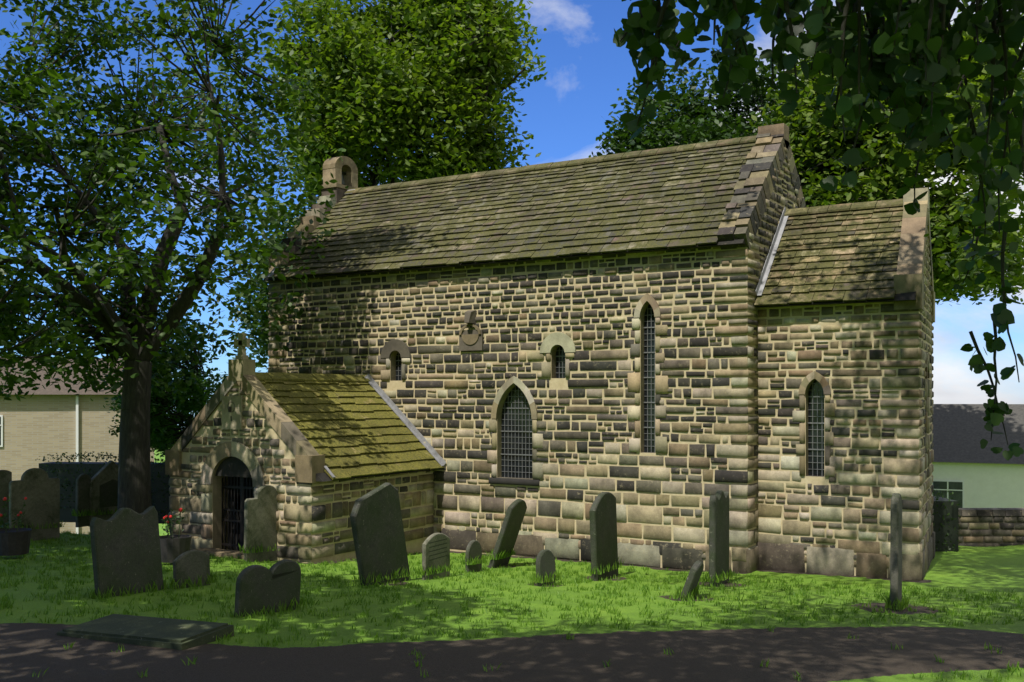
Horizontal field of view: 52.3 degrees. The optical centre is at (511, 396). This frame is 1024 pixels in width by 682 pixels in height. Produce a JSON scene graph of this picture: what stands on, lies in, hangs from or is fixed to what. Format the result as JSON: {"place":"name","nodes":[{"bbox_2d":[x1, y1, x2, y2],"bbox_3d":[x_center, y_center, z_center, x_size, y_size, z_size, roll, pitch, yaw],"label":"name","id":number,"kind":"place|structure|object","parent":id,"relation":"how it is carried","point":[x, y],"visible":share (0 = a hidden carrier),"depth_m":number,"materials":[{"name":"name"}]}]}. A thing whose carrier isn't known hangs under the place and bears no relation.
{"place":"outdoors","nodes":[
{"label":"outdoors","id":0,"kind":"place"},
{"bbox_2d":[168,382,311,562],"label":"porch front wall","id":1,"kind":"structure","parent":0,"point":[259,448],"depth_m":25.19,"materials":[{"name":"beige stone"}]},
{"bbox_2d":[222,476,254,550],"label":"gate","id":2,"kind":"structure","parent":1,"relation":"in","point":[242,487],"depth_m":25.53,"materials":[{"name":"black metal"}]},
{"bbox_2d":[164,333,441,558],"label":"church porch gable and cross","id":3,"kind":"structure","parent":1,"relation":"on","point":[309,463],"depth_m":25.03,"materials":[{"name":"beige stone"}]},
{"bbox_2d":[311,470,434,562],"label":"porch side wall","id":4,"kind":"structure","parent":0,"point":[333,502],"depth_m":25.10,"materials":[{"name":"beige stone"}]},
{"bbox_2d":[255,372,443,479],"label":"porch roof","id":5,"kind":"structure","parent":4,"relation":"on","point":[349,426],"depth_m":26.49,"materials":[{"name":"stone"}]},
{"bbox_2d":[268,244,749,572],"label":"church wall","id":6,"kind":"structure","parent":0,"point":[566,395],"depth_m":25.96,"materials":[{"name":"beige stone"}]},
{"bbox_2d":[459,310,483,350],"bbox_3d":[-1.120,-1.733,27.313,0.720,1.060,0.270,0,0,31],"label":"sundial","id":7,"kind":"object","parent":6,"relation":"attached to","point":[470,340],"visible":1,"depth_m":27.31,"materials":[{"name":"stone"}]},
{"bbox_2d":[269,135,756,278],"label":"roof","id":8,"kind":"structure","parent":6,"relation":"on","point":[675,196],"depth_m":27.83,"materials":[{"name":"stone"}]},
{"bbox_2d":[0,449,1023,681],"bbox_3d":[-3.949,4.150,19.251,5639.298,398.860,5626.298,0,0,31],"label":"ground","id":9,"kind":"structure","parent":0,"point":[823,650],"depth_m":14.46,"materials":[{"name":"green plant"}]},
{"bbox_2d":[0,470,11,528],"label":"gravestone","id":10,"kind":"object","parent":9,"relation":"on","point":[5,477],"visible":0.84,"depth_m":27.77,"materials":[{"name":"grey stone"}]},
{"bbox_2d":[0,497,31,555],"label":"flower tub","id":11,"kind":"object","parent":9,"relation":"on","point":[14,541],"visible":1,"depth_m":22.87,"materials":[{"name":"stone"}]},
{"bbox_2d":[9,468,59,540],"bbox_3d":[-12.727,2.883,27.808,0.120,1.947,1.395,0,0,34],"label":"gravestone","id":12,"kind":"object","parent":9,"relation":"on","point":[39,488],"visible":0.95,"depth_m":27.81,"materials":[{"name":"grey stone"}]},
{"bbox_2d":[0,358,153,533],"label":"house","id":13,"kind":"structure","parent":9,"relation":"on","point":[41,422],"depth_m":43.13,"materials":[{"name":"brick"}]},
{"bbox_2d":[76,474,90,526],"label":"gravestone","id":14,"kind":"object","parent":9,"relation":"on","point":[83,492],"visible":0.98,"depth_m":31.14,"materials":[{"name":"grey stone"}]},
{"bbox_2d":[35,451,169,523],"bbox_3d":[-12.100,2.937,33.911,6.559,2.279,1.348,0,0,6],"label":"hedge","id":15,"kind":"object","parent":9,"relation":"on","point":[67,474],"visible":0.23,"depth_m":33.71,"materials":[{"name":"green plant"}]},
{"bbox_2d":[88,460,117,526],"bbox_3d":[-12.319,2.943,32.032,0.164,1.955,1.536,0,0,31],"label":"gravestone","id":16,"kind":"object","parent":9,"relation":"on","point":[104,487],"visible":0.51,"depth_m":31.76,"materials":[{"name":"grey stone"}]},
{"bbox_2d":[90,506,163,597],"bbox_3d":[-6.364,2.725,17.283,0.130,1.767,1.356,-3,1,27],"label":"gravestone","id":17,"kind":"object","parent":9,"relation":"on","point":[125,548],"visible":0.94,"depth_m":17.19,"materials":[{"name":"grey stone"}]},
{"bbox_2d":[57,614,233,649],"bbox_3d":[-4.792,3.177,13.651,2.056,0.398,1.010,0,0,23],"label":"ledger stone","id":18,"kind":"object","parent":9,"relation":"on","point":[176,634],"depth_m":13.44,"materials":[{"name":"grey stone"}]},
{"bbox_2d":[103,316,227,457],"bbox_3d":[-11.111,0.780,34.248,4.516,6.994,5.200,0,0,-15],"label":"bush","id":19,"kind":"object","parent":9,"relation":"on","point":[166,430],"visible":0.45,"depth_m":33.30,"materials":[{"name":"green plant"}]},
{"bbox_2d":[0,0,348,513],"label":"sycamore tree","id":20,"kind":"object","parent":9,"relation":"on","point":[132,337],"visible":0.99,"depth_m":25.93,"materials":[{"name":"green plant"}]},
{"bbox_2d":[160,508,190,562],"bbox_3d":[-7.311,2.985,22.560,0.720,1.143,0.720,0,0,31],"label":"flower tub","id":21,"kind":"object","parent":9,"relation":"on","point":[173,547],"visible":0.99,"depth_m":22.32,"materials":[{"name":"stone"}]},
{"bbox_2d":[173,550,210,588],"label":"gravestone","id":22,"kind":"object","parent":9,"relation":"on","point":[191,564],"visible":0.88,"depth_m":18.36,"materials":[{"name":"grey stone"}]},
{"bbox_2d":[244,485,277,561],"bbox_3d":[-5.715,2.988,24.208,0.110,1.862,1.264,1,1,33],"label":"gravestone","id":23,"kind":"object","parent":9,"relation":"on","point":[260,518],"visible":0.79,"depth_m":24.02,"materials":[{"name":"grey stone"}]},
{"bbox_2d":[234,559,300,616],"bbox_3d":[-3.665,3.051,15.686,0.120,1.112,1.227,5,3,34],"label":"gravestone","id":24,"kind":"object","parent":9,"relation":"on","point":[258,587],"visible":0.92,"depth_m":15.58,"materials":[{"name":"grey stone"}]},
{"bbox_2d":[210,174,404,371],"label":"tree","id":25,"kind":"object","parent":9,"relation":"on","point":[262,342],"visible":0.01,"depth_m":54.13,"materials":[{"name":"green plant"}]},
{"bbox_2d":[350,482,410,585],"bbox_3d":[-2.488,2.791,19.753,0.140,2.115,1.394,2,17,29],"label":"gravestone","id":26,"kind":"object","parent":9,"relation":"on","point":[377,530],"visible":0.8,"depth_m":19.60,"materials":[{"name":"grey stone"}]},
{"bbox_2d":[255,0,547,205],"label":"tree","id":27,"kind":"object","parent":9,"relation":"on","point":[452,63],"visible":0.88,"depth_m":41.91,"materials":[{"name":"green plant"}]},
{"bbox_2d":[422,533,449,579],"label":"gravestone","id":28,"kind":"object","parent":9,"relation":"on","point":[435,549],"visible":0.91,"depth_m":21.04,"materials":[{"name":"grey stone"}]},
{"bbox_2d":[465,540,481,571],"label":"gravestone","id":29,"kind":"object","parent":9,"relation":"on","point":[473,549],"visible":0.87,"depth_m":22.69,"materials":[{"name":"grey stone"}]},
{"bbox_2d":[488,499,526,567],"bbox_3d":[-0.079,3.214,24.195,0.120,1.745,1.167,19,2,18],"label":"gravestone","id":30,"kind":"object","parent":9,"relation":"on","point":[511,525],"visible":0.88,"depth_m":23.94,"materials":[{"name":"grey stone"}]},
{"bbox_2d":[0,508,1023,681],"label":"grass tufts","id":31,"kind":"object","parent":9,"relation":"on","point":[904,602],"visible":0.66,"depth_m":18.08,"materials":[{"name":"green plant"}]},
{"bbox_2d":[266,189,788,477],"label":"church lead flashings","id":32,"kind":"object","parent":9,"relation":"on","point":[758,291],"visible":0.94,"depth_m":27.86,"materials":[{"name":"grey metal"}]},
{"bbox_2d":[263,123,805,280],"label":"church nave gables","id":33,"kind":"object","parent":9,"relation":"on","point":[746,206],"visible":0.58,"depth_m":25.79,"materials":[{"name":"beige stone"}]},
{"bbox_2d":[342,172,345,184],"bbox_3d":[-5.517,-7.018,33.538,0.335,0.430,0.771,0,0,51],"label":"church bell","id":34,"kind":"object","parent":33,"relation":"on","point":[343,181],"visible":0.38,"depth_m":33.51,"materials":[{"name":"brown metal"}]},
{"bbox_2d":[536,549,555,585],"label":"gravestone","id":35,"kind":"object","parent":9,"relation":"on","point":[545,559],"visible":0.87,"depth_m":20.15,"materials":[{"name":"grey stone"}]},
{"bbox_2d":[589,492,617,580],"bbox_3d":[1.958,3.035,22.151,0.130,2.001,1.462,0,6,23],"label":"gravestone","id":36,"kind":"object","parent":9,"relation":"on","point":[603,531],"visible":0.9,"depth_m":21.90,"materials":[{"name":"grey stone"}]},
{"bbox_2d":[679,560,703,600],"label":"gravestone","id":37,"kind":"object","parent":9,"relation":"on","point":[694,574],"visible":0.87,"depth_m":18.30,"materials":[{"name":"grey stone"}]},
{"bbox_2d":[709,490,728,585],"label":"gravestone","id":38,"kind":"object","parent":9,"relation":"on","point":[718,531],"visible":0.93,"depth_m":20.99,"materials":[{"name":"grey stone"}]},
{"bbox_2d":[588,47,917,206],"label":"tree","id":39,"kind":"object","parent":9,"relation":"on","point":[697,119],"visible":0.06,"depth_m":42.66,"materials":[{"name":"green plant"}]},
{"bbox_2d":[755,187,934,321],"bbox_3d":[8.384,-0.328,25.156,3.625,9.010,4.970,0,0,31],"label":"roof coping","id":40,"kind":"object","parent":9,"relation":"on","point":[909,283],"depth_m":23.06,"materials":[{"name":"beige stone"}]},
{"bbox_2d":[745,7,1023,306],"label":"tree","id":41,"kind":"object","parent":9,"relation":"on","point":[885,146],"visible":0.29,"depth_m":36.77,"materials":[{"name":"green plant"}]},
{"bbox_2d":[890,493,901,610],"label":"gravestone","id":42,"kind":"object","parent":9,"relation":"on","point":[896,549],"visible":0.88,"depth_m":17.86,"materials":[{"name":"grey stone"}]},
{"bbox_2d":[932,490,960,551],"bbox_3d":[10.437,3.409,28.316,2.832,2.037,1.846,0,0,0],"label":"hedge","id":43,"kind":"object","parent":9,"relation":"on","point":[952,510],"depth_m":27.63,"materials":[{"name":"green plant"}]},
{"bbox_2d":[924,0,1023,296],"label":"lime tree","id":44,"kind":"object","parent":9,"relation":"on","point":[1013,192],"visible":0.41,"depth_m":18.44,"materials":[{"name":"green plant"}]},
{"bbox_2d":[932,404,1023,507],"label":"house","id":45,"kind":"structure","parent":9,"relation":"on","point":[968,472],"depth_m":47.94,"materials":[{"name":"paint"}]},
{"bbox_2d":[958,508,1023,546],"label":"churchyard wall","id":46,"kind":"structure","parent":9,"relation":"on","point":[986,527],"depth_m":29.18,"materials":[{"name":"stone"}]},
{"bbox_2d":[0,0,1023,424],"label":"sky","id":47,"kind":"structure","parent":0,"point":[566,111],"materials":[{"name":"blue"}]},
{"bbox_2d":[746,147,800,572],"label":"wall","id":48,"kind":"structure","parent":0,"point":[782,196],"depth_m":24.01,"materials":[{"name":"beige stone"}]},
{"bbox_2d":[613,0,1023,459],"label":"tree overhang twigs","id":49,"kind":"object","parent":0,"point":[930,48],"visible":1,"depth_m":5.36,"materials":[{"name":"green plant"}]},
{"bbox_2d":[756,302,922,580],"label":"wall","id":50,"kind":"structure","parent":0,"point":[838,431],"depth_m":23.20,"materials":[{"name":"beige stone"}]},
{"bbox_2d":[754,199,902,305],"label":"roof","id":51,"kind":"structure","parent":50,"relation":"on","point":[847,251],"depth_m":24.10,"materials":[{"name":"brown stone"}]},
{"bbox_2d":[918,222,934,579],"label":"wall","id":52,"kind":"structure","parent":0,"point":[926,459],"depth_m":24.02,"materials":[{"name":"beige stone"}]}
]}

